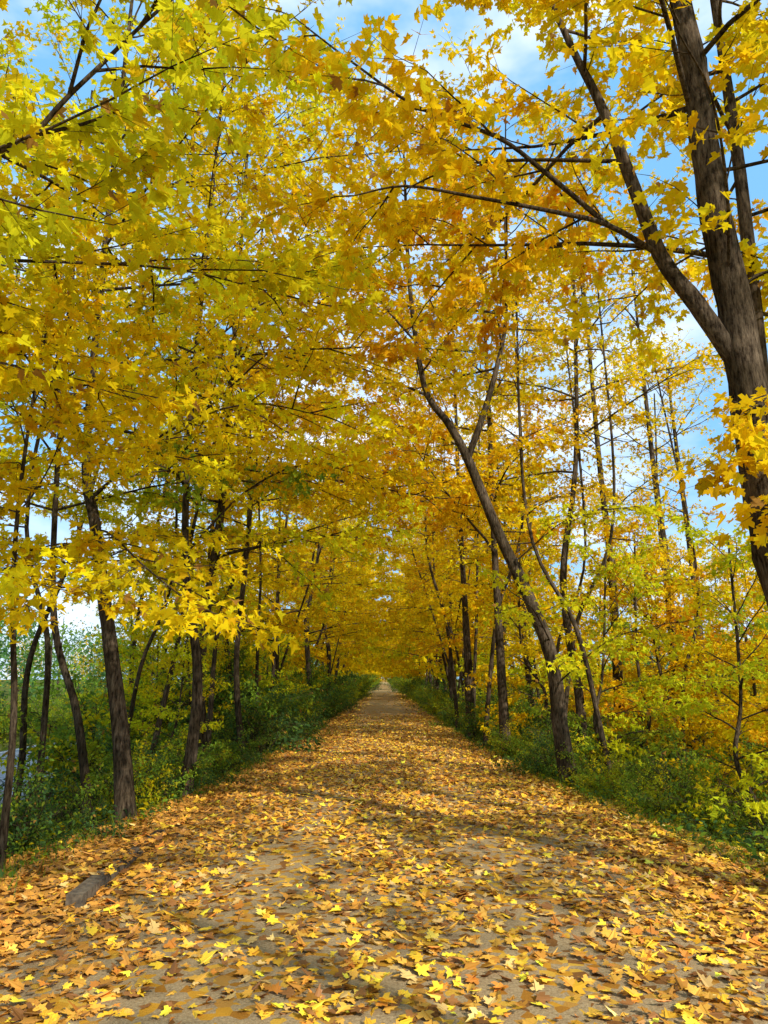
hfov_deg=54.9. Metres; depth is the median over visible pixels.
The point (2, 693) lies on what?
shrub
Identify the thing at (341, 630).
maple tree
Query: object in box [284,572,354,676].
maple tree
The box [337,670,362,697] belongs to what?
shrub
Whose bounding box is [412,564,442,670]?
maple tree
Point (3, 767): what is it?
water
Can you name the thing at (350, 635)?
maple tree
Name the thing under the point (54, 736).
shrub
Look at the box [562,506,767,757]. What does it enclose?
maple sapling
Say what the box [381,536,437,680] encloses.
maple tree
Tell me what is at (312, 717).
shrub
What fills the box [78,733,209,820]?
shrub
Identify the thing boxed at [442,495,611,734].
maple sapling
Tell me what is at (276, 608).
maple tree
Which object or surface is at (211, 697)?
maple tree
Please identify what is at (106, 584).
maple tree
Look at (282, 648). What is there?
maple sapling
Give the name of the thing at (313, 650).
maple sapling
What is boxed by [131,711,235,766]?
shrub
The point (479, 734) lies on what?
shrub
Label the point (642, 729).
shrub
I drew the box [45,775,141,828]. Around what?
shrub
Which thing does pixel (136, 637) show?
maple sapling
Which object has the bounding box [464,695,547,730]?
shrub
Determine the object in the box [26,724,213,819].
shrub
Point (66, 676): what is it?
maple tree
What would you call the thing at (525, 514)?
maple tree
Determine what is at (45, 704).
maple tree
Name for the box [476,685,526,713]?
shrub
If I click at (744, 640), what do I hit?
maple sapling
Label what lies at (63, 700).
shrub
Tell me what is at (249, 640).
maple sapling
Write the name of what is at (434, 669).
maple tree
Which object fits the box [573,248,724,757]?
maple tree
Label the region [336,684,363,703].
shrub
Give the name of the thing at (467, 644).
maple tree
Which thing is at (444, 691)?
shrub
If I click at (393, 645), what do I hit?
maple tree
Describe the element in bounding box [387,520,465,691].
maple tree
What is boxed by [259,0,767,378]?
maple tree
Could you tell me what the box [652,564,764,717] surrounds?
maple sapling
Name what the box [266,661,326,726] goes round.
shrub
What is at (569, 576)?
maple sapling
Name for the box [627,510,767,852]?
maple sapling
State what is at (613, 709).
shrub
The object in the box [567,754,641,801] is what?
shrub
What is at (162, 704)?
maple tree
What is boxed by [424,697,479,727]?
shrub
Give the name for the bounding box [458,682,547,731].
shrub
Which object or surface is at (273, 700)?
shrub
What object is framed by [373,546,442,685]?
maple tree
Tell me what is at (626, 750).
shrub
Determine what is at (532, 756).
shrub
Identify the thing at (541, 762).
shrub
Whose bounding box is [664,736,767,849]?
shrub
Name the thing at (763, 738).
maple sapling
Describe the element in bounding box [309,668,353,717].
shrub
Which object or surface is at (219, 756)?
shrub
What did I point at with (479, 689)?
shrub
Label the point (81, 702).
shrub
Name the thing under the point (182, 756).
shrub
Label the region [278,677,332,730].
shrub
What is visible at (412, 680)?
shrub
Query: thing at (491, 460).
maple tree
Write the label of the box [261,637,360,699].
shrub
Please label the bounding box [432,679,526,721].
shrub
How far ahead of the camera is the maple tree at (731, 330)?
6.62 m
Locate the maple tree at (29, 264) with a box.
[0,151,106,494]
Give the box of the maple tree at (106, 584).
[0,0,506,824]
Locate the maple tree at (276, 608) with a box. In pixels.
[239,346,327,689]
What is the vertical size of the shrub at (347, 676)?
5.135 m
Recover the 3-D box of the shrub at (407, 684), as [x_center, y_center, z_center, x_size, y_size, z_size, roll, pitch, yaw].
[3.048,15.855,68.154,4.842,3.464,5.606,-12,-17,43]
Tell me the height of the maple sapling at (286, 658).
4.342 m
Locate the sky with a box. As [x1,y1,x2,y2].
[0,0,767,679]
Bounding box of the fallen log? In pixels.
[65,829,165,907]
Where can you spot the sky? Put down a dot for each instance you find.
(519, 60)
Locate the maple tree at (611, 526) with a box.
[522,279,697,712]
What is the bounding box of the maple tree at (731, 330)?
[207,0,767,606]
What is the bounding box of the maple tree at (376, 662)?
[363,513,432,670]
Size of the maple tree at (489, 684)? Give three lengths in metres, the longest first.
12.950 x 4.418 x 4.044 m
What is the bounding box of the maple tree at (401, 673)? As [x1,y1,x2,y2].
[379,573,437,679]
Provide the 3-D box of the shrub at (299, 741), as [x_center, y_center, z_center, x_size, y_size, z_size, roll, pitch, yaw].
[-4.046,5.132,19.297,4.618,3.304,5.348,12,-17,-42]
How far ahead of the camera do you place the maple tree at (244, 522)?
26.99 m
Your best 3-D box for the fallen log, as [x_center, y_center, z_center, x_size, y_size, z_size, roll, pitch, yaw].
[-2.405,3.284,6.908,0.170,0.236,2.954,1,-13,-4]
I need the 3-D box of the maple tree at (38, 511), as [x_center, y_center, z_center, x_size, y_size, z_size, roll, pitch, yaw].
[-7.384,0.588,21.187,7.306,15.328,7.544,-3,-15,23]
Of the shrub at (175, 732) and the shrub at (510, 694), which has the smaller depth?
the shrub at (175, 732)
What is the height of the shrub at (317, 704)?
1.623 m
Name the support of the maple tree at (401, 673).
on the ground
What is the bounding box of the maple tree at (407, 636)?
[379,452,491,688]
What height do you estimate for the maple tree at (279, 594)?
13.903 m
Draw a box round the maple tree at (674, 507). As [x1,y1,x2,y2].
[617,362,750,760]
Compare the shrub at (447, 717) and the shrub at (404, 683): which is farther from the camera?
the shrub at (404, 683)
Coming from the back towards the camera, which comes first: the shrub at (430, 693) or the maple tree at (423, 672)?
the maple tree at (423, 672)
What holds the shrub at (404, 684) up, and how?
on the ground
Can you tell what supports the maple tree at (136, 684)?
on the ground
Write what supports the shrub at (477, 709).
on the ground
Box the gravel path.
[0,682,767,1023]
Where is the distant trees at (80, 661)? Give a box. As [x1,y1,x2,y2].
[0,595,766,709]
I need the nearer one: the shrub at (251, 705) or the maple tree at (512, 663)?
the shrub at (251, 705)
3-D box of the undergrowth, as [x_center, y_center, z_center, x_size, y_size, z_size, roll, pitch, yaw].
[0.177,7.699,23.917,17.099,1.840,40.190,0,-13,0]
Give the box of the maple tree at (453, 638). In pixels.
[377,427,485,700]
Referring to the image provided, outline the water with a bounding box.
[0,745,73,805]
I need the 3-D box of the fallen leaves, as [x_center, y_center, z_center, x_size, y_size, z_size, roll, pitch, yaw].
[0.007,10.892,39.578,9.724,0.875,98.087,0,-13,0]
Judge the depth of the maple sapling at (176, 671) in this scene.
12.90 m
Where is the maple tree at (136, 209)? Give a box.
[0,0,398,476]
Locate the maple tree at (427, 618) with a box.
[378,415,535,668]
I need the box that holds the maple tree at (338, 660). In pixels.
[309,499,407,677]
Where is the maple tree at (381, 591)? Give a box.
[343,514,409,661]
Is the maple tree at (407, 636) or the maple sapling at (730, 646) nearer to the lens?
the maple sapling at (730, 646)
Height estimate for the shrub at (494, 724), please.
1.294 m
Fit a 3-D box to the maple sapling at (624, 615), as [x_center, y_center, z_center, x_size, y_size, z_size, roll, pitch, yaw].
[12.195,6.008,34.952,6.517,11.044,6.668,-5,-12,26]
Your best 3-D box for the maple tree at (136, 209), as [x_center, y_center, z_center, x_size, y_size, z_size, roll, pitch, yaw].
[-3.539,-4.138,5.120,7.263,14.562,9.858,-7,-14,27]
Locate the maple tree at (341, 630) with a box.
[246,383,414,689]
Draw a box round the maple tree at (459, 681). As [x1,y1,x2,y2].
[423,462,512,720]
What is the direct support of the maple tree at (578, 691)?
on the ground
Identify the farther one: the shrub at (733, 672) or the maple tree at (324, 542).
the shrub at (733, 672)
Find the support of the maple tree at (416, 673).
on the ground
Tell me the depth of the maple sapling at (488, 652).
28.76 m
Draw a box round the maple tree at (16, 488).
[0,238,167,872]
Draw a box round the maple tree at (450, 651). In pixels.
[354,366,483,729]
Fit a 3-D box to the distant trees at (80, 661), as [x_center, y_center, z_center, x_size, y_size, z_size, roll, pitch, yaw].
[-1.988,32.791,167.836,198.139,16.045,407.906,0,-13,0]
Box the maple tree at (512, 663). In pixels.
[422,494,539,693]
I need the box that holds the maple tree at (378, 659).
[299,501,395,677]
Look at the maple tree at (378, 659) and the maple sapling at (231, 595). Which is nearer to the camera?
the maple sapling at (231, 595)
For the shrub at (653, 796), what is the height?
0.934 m
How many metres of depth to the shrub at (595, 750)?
15.62 m
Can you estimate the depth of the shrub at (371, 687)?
82.40 m
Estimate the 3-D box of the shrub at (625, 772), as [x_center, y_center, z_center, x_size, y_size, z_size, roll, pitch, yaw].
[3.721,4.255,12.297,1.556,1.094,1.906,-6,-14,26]
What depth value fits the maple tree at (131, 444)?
11.15 m
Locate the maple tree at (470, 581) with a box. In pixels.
[401,388,596,695]
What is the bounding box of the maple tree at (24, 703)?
[0,242,217,832]
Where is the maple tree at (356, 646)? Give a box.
[292,503,397,687]
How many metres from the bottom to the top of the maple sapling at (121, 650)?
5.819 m
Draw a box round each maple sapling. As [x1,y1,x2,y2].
[66,591,179,735]
[89,618,191,762]
[98,575,233,745]
[101,577,251,752]
[128,624,238,785]
[152,562,284,696]
[164,548,295,689]
[183,601,293,750]
[208,568,325,691]
[234,603,305,687]
[249,615,322,713]
[280,626,334,691]
[432,613,505,698]
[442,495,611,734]
[455,550,594,725]
[463,601,549,702]
[477,521,625,703]
[507,549,657,719]
[522,521,716,771]
[559,518,758,767]
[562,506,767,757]
[574,528,707,714]
[588,532,723,730]
[616,537,767,756]
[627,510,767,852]
[634,541,767,714]
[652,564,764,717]
[659,535,767,800]
[678,565,767,778]
[698,573,767,804]
[723,541,767,697]
[746,657,767,842]
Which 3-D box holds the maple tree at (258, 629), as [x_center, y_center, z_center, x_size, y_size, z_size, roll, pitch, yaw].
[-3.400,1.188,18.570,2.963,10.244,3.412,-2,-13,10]
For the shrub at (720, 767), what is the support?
on the ground
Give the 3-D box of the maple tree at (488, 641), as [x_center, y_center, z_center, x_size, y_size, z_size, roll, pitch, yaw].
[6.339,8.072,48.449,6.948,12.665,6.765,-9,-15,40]
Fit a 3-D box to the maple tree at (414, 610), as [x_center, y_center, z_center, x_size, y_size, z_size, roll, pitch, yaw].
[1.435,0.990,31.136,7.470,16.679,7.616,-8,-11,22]
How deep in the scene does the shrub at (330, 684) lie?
36.59 m
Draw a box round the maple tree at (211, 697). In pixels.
[165,274,331,751]
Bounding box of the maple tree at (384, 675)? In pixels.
[374,571,400,680]
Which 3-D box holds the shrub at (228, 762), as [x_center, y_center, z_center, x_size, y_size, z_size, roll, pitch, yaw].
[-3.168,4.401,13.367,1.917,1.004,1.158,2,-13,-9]
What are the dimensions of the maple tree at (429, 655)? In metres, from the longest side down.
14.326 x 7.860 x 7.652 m
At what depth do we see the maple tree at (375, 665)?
70.00 m
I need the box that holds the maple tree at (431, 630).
[361,457,478,684]
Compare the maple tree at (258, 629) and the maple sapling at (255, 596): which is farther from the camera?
the maple sapling at (255, 596)
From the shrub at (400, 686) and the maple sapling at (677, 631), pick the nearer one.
the maple sapling at (677, 631)
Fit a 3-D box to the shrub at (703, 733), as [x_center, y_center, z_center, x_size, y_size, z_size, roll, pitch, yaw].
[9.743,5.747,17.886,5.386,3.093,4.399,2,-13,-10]
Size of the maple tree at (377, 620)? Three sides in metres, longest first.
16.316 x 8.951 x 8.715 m
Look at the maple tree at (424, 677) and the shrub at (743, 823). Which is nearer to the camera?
the shrub at (743, 823)
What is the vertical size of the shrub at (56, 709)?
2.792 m
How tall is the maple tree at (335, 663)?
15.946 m
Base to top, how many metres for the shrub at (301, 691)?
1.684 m
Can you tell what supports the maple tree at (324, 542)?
on the ground
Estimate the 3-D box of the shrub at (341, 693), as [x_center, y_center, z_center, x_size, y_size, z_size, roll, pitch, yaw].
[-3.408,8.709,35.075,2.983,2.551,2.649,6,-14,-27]
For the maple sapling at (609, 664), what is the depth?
31.18 m
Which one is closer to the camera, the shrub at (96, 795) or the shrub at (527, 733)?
the shrub at (96, 795)
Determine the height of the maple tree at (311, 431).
14.937 m
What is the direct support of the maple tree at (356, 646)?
on the ground
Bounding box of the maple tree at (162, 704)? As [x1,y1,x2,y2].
[107,220,303,802]
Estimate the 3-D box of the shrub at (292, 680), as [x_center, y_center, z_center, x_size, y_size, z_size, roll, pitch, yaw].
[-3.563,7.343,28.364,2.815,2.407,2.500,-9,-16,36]
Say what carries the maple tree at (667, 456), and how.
on the ground
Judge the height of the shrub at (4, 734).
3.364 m
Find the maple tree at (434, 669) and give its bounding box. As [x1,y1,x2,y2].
[420,536,540,695]
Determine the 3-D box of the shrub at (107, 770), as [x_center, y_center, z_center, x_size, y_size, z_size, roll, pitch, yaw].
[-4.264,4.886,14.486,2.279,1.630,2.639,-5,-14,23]
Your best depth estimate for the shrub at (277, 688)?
19.46 m
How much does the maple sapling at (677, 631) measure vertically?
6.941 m
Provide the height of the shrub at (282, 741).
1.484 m
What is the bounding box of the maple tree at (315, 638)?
[268,518,366,671]
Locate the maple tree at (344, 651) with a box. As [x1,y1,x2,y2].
[274,509,379,665]
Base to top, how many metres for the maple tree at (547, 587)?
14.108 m
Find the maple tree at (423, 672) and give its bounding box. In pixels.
[414,648,485,687]
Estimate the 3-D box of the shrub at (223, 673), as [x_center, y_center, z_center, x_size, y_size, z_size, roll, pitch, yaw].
[-4.194,4.856,18.174,4.689,3.354,5.430,6,-14,-24]
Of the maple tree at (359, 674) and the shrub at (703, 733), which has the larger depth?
the maple tree at (359, 674)
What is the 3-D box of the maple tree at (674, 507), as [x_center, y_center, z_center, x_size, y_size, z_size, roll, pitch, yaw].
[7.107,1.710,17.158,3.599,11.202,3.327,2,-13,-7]
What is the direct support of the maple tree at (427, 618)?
on the ground
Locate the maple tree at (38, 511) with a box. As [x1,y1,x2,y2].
[30,288,280,694]
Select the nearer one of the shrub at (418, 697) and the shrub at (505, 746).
the shrub at (505, 746)
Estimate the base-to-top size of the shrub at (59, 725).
2.928 m
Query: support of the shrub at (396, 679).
on the ground
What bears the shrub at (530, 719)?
on the ground
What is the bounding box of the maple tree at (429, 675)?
[386,522,438,685]
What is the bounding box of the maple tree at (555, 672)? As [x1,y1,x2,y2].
[239,18,738,786]
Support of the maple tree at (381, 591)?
on the ground
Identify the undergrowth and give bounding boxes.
[0,707,767,898]
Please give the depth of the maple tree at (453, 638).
30.07 m
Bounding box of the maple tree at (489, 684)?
[449,272,616,745]
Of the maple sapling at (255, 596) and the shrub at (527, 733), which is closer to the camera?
the shrub at (527, 733)
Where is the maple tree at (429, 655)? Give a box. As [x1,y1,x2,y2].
[410,447,575,668]
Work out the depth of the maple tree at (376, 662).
62.53 m
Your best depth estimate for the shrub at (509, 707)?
21.90 m
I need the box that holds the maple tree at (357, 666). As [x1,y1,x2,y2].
[267,497,379,680]
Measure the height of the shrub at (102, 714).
3.311 m
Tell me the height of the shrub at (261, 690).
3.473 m
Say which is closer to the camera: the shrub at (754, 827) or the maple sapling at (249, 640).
the shrub at (754, 827)
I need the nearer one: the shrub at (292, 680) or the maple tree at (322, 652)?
the shrub at (292, 680)
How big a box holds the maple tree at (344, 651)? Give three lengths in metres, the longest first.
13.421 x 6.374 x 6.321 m
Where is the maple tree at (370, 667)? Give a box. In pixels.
[346,564,387,670]
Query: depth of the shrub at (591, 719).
18.07 m
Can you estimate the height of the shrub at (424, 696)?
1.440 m
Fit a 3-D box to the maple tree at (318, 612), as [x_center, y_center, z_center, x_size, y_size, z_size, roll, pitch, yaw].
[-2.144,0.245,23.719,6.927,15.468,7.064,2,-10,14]
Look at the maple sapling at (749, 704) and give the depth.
10.85 m
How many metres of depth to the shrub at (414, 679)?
64.57 m
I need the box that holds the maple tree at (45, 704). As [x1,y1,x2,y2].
[0,153,165,848]
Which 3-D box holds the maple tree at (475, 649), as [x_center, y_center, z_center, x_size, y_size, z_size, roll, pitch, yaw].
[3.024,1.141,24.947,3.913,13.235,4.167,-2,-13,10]
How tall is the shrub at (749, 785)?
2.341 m
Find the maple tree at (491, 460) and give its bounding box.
[296,153,589,752]
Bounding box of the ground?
[0,679,767,967]
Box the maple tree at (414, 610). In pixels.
[347,354,511,702]
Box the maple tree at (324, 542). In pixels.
[26,0,533,780]
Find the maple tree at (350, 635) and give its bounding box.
[264,463,396,674]
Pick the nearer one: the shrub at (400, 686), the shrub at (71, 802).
the shrub at (71, 802)
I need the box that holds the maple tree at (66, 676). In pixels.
[0,20,344,827]
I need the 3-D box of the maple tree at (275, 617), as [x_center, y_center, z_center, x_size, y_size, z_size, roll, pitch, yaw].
[-3.799,0.180,19.858,5.591,13.436,6.895,-3,-13,12]
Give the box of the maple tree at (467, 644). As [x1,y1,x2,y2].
[344,263,552,737]
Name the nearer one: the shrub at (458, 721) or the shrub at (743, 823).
the shrub at (743, 823)
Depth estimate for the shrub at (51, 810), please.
15.92 m
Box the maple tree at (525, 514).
[442,232,614,783]
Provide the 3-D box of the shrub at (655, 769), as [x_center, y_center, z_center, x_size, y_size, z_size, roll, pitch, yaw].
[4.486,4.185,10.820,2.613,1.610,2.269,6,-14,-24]
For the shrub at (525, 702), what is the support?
on the ground
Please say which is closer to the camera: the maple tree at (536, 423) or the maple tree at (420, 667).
the maple tree at (536, 423)
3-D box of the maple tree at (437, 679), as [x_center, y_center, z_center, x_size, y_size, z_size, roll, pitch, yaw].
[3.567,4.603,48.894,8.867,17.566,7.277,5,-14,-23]
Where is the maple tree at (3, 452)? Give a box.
[0,19,129,466]
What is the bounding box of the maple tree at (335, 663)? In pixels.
[304,570,397,665]
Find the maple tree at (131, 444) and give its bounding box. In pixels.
[3,0,426,797]
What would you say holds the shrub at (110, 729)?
on the ground
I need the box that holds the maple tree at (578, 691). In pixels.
[408,92,725,758]
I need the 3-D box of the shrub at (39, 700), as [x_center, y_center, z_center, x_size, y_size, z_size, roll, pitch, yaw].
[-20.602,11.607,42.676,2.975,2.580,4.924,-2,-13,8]
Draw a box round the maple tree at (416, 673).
[389,572,434,679]
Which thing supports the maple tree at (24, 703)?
on the ground
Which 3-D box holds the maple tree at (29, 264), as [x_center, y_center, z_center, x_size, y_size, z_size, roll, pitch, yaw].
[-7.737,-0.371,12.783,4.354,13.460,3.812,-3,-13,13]
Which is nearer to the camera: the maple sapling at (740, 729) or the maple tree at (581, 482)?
the maple sapling at (740, 729)
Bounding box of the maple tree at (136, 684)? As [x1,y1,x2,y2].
[84,300,275,731]
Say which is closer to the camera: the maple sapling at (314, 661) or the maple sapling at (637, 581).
the maple sapling at (637, 581)
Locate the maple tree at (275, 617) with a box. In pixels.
[104,292,345,704]
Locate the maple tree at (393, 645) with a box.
[373,514,442,688]
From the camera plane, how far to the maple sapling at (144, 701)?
16.82 m
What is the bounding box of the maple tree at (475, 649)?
[427,362,526,716]
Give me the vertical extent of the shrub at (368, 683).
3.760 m
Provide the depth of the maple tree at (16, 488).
7.26 m
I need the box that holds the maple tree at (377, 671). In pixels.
[351,579,379,673]
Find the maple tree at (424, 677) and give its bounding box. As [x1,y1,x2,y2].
[399,664,425,678]
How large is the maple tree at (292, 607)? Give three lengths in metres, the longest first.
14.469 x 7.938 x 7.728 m
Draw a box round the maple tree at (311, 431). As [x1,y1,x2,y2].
[141,118,470,750]
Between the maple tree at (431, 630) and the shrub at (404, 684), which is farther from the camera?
the shrub at (404, 684)
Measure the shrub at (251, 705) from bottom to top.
3.086 m
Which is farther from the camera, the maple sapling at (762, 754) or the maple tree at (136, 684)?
the maple tree at (136, 684)
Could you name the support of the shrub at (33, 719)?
on the ground
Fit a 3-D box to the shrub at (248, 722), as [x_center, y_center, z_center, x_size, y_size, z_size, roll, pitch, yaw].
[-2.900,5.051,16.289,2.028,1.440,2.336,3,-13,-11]
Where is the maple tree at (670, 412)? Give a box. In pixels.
[606,329,735,759]
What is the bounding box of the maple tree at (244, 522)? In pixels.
[62,392,283,691]
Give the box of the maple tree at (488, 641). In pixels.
[425,543,524,675]
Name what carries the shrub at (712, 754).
on the ground
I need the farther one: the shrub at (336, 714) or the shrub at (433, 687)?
the shrub at (433, 687)
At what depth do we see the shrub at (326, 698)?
29.49 m
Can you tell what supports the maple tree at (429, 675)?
on the ground
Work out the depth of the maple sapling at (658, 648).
24.64 m
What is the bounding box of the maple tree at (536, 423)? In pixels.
[417,304,668,719]
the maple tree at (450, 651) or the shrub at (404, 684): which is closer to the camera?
the maple tree at (450, 651)
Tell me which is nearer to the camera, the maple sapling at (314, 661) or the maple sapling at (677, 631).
the maple sapling at (677, 631)
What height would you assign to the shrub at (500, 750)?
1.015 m
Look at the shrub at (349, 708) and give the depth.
37.40 m
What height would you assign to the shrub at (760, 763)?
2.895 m
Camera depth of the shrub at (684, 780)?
10.04 m
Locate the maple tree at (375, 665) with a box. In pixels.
[365,543,420,672]
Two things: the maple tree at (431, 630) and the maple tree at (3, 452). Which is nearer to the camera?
the maple tree at (3, 452)
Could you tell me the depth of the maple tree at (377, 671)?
81.71 m
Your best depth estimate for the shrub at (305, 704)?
20.94 m
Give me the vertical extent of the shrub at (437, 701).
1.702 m
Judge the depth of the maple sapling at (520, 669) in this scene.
25.58 m
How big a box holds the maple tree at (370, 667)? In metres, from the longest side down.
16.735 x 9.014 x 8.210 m
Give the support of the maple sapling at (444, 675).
on the ground
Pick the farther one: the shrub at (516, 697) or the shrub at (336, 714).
the shrub at (336, 714)
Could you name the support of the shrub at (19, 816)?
on the ground
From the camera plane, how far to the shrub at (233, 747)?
15.15 m
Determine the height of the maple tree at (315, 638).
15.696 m
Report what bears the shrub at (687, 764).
on the ground
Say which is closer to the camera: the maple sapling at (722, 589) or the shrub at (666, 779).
the shrub at (666, 779)
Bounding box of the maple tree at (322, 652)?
[287,514,390,670]
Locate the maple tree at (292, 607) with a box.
[208,455,340,668]
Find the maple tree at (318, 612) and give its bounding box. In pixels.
[210,316,415,691]
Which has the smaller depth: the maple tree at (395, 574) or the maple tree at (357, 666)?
the maple tree at (357, 666)
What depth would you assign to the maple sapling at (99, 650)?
24.58 m
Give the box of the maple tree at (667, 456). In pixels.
[586,378,742,750]
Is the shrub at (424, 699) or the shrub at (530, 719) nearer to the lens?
the shrub at (530, 719)
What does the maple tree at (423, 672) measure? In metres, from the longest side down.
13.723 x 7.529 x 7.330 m
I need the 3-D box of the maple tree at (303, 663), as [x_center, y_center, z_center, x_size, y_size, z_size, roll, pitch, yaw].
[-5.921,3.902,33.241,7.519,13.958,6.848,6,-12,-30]
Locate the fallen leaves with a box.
[0,692,767,1023]
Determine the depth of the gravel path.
4.75 m
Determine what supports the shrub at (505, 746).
on the ground
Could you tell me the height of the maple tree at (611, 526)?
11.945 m
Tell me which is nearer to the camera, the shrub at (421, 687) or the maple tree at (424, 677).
the shrub at (421, 687)
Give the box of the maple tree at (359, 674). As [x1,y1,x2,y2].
[287,549,364,675]
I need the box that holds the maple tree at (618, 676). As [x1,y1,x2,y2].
[519,197,683,740]
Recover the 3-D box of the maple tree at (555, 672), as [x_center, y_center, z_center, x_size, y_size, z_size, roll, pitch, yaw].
[1.187,-2.119,13.860,8.008,14.180,6.208,0,-13,0]
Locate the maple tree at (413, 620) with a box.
[384,466,505,689]
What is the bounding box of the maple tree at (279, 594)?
[245,520,330,681]
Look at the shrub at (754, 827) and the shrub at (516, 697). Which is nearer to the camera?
the shrub at (754, 827)
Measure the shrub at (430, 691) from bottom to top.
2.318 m
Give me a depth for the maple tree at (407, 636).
36.39 m
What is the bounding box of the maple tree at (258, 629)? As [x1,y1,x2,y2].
[204,353,314,718]
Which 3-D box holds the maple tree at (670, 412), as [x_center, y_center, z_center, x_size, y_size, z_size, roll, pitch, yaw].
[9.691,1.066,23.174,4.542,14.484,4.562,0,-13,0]
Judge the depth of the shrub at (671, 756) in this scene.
16.20 m
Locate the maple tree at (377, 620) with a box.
[335,549,396,661]
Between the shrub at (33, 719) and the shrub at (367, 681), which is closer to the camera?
the shrub at (33, 719)
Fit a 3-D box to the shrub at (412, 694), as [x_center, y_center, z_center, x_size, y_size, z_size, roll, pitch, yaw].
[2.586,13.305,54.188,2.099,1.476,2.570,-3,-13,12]
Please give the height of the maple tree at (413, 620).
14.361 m
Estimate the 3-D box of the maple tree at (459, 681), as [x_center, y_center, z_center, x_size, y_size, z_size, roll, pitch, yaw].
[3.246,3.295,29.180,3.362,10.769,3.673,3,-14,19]
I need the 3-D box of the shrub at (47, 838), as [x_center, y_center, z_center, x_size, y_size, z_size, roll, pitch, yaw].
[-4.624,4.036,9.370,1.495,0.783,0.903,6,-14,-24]
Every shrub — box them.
[0,668,146,813]
[0,678,58,742]
[0,682,243,816]
[0,683,10,711]
[0,695,70,736]
[0,735,127,858]
[1,807,79,855]
[3,691,63,733]
[17,697,181,803]
[21,784,74,825]
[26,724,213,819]
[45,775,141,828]
[49,680,103,714]
[49,692,95,725]
[51,780,106,828]
[56,664,227,752]
[61,668,137,729]
[69,695,143,790]
[74,773,110,813]
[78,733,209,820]
[80,718,185,795]
[96,709,225,774]
[109,636,310,756]
[109,722,244,803]
[126,641,324,753]
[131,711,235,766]
[148,735,221,787]
[153,643,302,752]
[161,729,261,779]
[165,733,255,773]
[170,650,314,747]
[182,650,325,740]
[211,713,271,768]
[212,711,296,760]
[229,698,309,750]
[233,682,306,743]
[253,653,329,732]
[253,683,325,739]
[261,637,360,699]
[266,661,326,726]
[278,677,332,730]
[281,654,344,720]
[287,672,319,701]
[291,689,312,728]
[294,692,330,735]
[306,676,350,700]
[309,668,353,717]
[313,656,361,686]
[314,679,346,717]
[317,666,376,696]
[320,664,342,712]
[325,672,356,710]
[331,675,359,703]
[334,670,378,698]
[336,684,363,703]
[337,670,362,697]
[356,672,381,692]
[382,674,410,692]
[392,676,414,694]
[397,678,423,691]
[398,677,447,696]
[400,666,432,696]
[402,674,433,699]
[404,676,432,696]
[406,688,423,701]
[409,685,442,709]
[411,692,427,703]
[415,673,448,702]
[415,682,447,696]
[417,680,464,711]
[418,684,444,703]
[418,688,460,718]
[420,690,449,712]
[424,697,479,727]
[431,682,484,708]
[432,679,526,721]
[450,685,549,718]
[451,688,517,724]
[453,698,510,741]
[453,710,478,731]
[457,701,496,734]
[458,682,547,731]
[460,698,532,724]
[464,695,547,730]
[468,710,549,752]
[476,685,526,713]
[484,721,550,757]
[490,718,553,744]
[491,716,610,777]
[495,701,624,760]
[496,706,570,736]
[496,720,554,769]
[497,682,591,740]
[516,735,554,771]
[523,711,656,779]
[555,735,651,799]
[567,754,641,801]
[573,706,689,784]
[579,736,659,774]
[584,739,661,791]
[587,681,671,759]
[611,753,710,825]
[613,727,767,829]
[615,753,724,808]
[618,739,766,844]
[627,732,705,792]
[628,726,751,792]
[636,728,767,853]
[664,684,767,764]
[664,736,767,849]
[673,790,767,847]
[679,781,767,854]
[691,739,763,778]
[711,753,767,845]
[715,656,763,751]
[745,729,767,801]
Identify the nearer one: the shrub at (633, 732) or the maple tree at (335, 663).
the shrub at (633, 732)
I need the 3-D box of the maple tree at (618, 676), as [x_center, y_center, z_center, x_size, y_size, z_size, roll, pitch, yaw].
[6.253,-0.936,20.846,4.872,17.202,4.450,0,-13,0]
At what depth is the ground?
6.83 m
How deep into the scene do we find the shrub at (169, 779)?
11.04 m
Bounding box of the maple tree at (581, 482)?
[515,334,670,747]
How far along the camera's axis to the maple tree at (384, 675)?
82.75 m
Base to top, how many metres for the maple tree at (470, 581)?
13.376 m
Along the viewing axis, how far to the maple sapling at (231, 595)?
21.49 m
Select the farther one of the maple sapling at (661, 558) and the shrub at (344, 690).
the shrub at (344, 690)
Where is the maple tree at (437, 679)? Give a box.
[382,464,487,689]
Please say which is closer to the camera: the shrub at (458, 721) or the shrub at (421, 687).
the shrub at (458, 721)
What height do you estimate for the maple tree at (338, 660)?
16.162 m
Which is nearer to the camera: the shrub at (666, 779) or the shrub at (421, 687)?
the shrub at (666, 779)
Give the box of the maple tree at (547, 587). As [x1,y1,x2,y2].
[432,433,580,693]
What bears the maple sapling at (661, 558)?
on the ground
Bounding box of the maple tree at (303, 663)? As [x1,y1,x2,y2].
[165,448,321,687]

